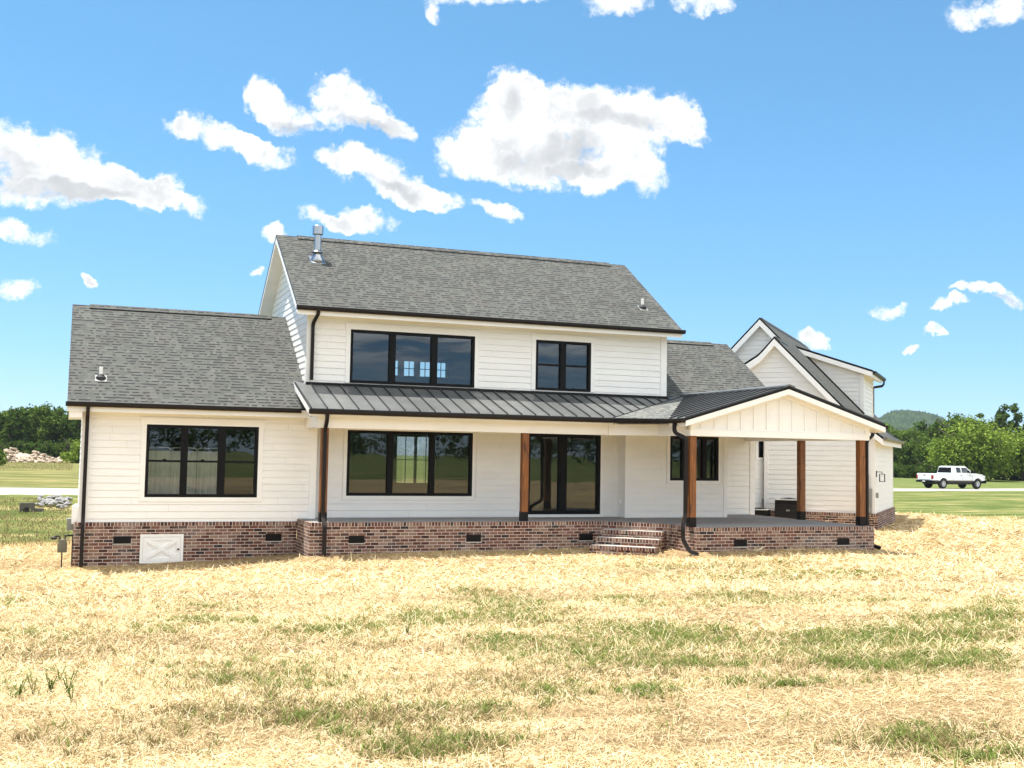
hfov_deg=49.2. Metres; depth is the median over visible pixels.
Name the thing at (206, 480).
curtain
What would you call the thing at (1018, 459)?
tree
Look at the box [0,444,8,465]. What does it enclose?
bush
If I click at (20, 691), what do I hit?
weed
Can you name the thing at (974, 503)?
ground
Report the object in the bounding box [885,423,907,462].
tree
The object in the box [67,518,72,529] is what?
utility box
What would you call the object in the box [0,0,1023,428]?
sky
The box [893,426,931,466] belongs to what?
tree
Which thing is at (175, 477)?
curtain
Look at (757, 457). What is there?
window
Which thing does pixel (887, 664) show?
grass
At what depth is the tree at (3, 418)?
157.41 m
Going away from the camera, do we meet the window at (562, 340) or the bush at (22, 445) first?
the window at (562, 340)
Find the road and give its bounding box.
[0,487,1023,494]
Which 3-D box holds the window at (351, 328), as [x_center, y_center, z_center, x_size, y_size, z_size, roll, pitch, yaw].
[-2.779,-0.789,31.470,3.965,1.660,0.152,2,-4,-21]
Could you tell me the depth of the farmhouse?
31.52 m
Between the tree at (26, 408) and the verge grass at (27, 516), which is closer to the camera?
the verge grass at (27, 516)
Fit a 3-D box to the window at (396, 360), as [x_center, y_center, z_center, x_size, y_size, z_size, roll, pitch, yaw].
[-4.085,-0.553,38.303,0.437,0.570,0.130,2,-4,-21]
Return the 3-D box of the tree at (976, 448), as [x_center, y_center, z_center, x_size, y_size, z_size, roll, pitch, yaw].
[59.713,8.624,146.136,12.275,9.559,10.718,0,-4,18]
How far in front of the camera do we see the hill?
1385.71 m
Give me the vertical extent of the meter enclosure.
0.483 m
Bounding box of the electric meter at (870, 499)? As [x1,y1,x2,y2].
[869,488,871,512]
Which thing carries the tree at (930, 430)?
on the ground at (974, 503)
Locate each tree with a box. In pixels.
[0,406,31,448]
[0,411,8,442]
[14,403,40,440]
[26,401,69,445]
[51,406,75,442]
[56,411,80,449]
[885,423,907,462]
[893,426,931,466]
[909,419,947,441]
[911,436,942,466]
[919,413,1019,480]
[936,412,985,464]
[974,413,996,474]
[987,403,1023,438]
[993,423,1023,480]
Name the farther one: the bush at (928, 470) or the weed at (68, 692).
the bush at (928, 470)
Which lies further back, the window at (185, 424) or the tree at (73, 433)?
the tree at (73, 433)
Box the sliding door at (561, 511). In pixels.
[528,433,603,516]
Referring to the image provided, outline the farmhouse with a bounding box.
[66,225,904,566]
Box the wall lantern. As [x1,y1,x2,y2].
[876,471,884,481]
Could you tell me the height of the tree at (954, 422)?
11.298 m
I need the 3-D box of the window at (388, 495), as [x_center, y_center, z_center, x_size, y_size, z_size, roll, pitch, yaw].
[-2.841,2.220,31.271,3.900,2.039,0.152,2,-4,-21]
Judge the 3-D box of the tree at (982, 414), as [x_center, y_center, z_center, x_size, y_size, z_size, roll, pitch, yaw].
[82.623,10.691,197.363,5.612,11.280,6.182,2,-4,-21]
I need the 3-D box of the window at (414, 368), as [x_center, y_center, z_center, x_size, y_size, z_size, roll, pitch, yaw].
[-3.552,-0.530,38.511,0.443,0.570,0.130,2,-4,-21]
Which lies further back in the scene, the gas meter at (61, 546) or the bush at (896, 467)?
the bush at (896, 467)
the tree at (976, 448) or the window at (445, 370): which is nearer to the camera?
the window at (445, 370)
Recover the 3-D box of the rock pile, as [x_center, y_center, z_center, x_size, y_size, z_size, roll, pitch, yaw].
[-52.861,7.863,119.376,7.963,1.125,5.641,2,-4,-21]
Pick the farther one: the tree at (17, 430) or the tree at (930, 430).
the tree at (930, 430)
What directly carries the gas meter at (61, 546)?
attached to the farmhouse
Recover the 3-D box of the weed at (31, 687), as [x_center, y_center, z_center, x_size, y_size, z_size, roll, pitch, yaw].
[-4.135,2.612,9.643,0.106,0.191,0.139,3,-4,-24]
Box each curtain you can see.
[148,451,170,493]
[170,451,196,493]
[196,451,217,493]
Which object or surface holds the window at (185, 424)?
in the farmhouse
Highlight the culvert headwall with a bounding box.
[19,503,43,511]
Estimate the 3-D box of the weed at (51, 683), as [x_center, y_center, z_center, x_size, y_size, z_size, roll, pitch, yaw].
[-4.030,2.626,9.782,0.131,0.208,0.115,3,-4,-33]
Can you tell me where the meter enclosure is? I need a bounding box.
[71,504,78,523]
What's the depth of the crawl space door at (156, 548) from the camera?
28.27 m
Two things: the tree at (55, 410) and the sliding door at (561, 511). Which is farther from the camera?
the tree at (55, 410)
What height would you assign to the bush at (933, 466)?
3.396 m
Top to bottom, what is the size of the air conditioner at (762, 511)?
1.191 m
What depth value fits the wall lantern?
39.82 m
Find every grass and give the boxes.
[0,462,72,546]
[0,550,1023,767]
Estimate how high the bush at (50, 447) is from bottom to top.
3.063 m
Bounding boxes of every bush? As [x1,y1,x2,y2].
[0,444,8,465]
[1,441,13,451]
[12,440,35,452]
[23,442,52,457]
[40,440,59,457]
[51,438,78,457]
[59,439,80,462]
[893,462,904,477]
[896,463,926,477]
[916,459,937,472]
[927,458,946,472]
[988,468,1014,479]
[1004,466,1020,479]
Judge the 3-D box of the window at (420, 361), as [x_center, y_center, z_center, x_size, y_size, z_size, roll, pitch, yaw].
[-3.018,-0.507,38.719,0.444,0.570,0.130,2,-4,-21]
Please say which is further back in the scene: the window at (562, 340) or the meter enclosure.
the window at (562, 340)
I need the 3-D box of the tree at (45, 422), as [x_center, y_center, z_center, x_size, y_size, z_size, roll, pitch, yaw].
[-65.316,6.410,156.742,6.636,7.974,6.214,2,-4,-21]
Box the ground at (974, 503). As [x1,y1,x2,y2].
[0,459,1023,767]
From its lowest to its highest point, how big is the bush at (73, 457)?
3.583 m
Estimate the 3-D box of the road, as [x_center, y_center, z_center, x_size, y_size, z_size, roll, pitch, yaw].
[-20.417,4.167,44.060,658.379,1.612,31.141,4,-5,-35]
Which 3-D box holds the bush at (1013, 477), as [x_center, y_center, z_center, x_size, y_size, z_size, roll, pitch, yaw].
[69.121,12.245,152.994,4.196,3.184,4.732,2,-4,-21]
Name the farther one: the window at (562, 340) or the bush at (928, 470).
the bush at (928, 470)
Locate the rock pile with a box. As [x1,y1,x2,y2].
[4,453,47,462]
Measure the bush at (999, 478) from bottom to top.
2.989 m
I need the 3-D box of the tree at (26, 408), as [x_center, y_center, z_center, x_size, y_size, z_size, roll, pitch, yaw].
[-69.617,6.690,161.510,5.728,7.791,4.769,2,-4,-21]
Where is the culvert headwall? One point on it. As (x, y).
(26, 507)
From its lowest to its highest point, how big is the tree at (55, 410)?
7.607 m
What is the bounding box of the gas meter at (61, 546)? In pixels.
[51,534,72,566]
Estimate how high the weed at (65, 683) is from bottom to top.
0.242 m
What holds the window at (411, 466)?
in the farmhouse
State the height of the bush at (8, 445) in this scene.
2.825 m
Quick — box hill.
[879,409,997,436]
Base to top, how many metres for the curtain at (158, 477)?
1.235 m
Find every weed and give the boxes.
[17,679,26,698]
[27,675,37,693]
[45,673,58,691]
[61,670,78,691]
[67,685,72,700]
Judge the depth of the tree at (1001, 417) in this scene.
191.81 m
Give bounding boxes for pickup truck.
[916,466,985,488]
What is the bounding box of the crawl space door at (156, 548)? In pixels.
[139,534,183,563]
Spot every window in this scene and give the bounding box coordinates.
[139,417,265,501]
[342,429,476,499]
[345,322,480,387]
[387,360,399,375]
[395,435,437,484]
[404,360,415,376]
[420,361,429,377]
[437,362,446,377]
[531,333,596,391]
[667,436,721,484]
[755,441,763,460]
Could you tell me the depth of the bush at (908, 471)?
154.58 m
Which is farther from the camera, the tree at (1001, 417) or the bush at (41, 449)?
the tree at (1001, 417)
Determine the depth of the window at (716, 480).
34.02 m
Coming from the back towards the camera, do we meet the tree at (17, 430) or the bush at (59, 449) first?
the tree at (17, 430)

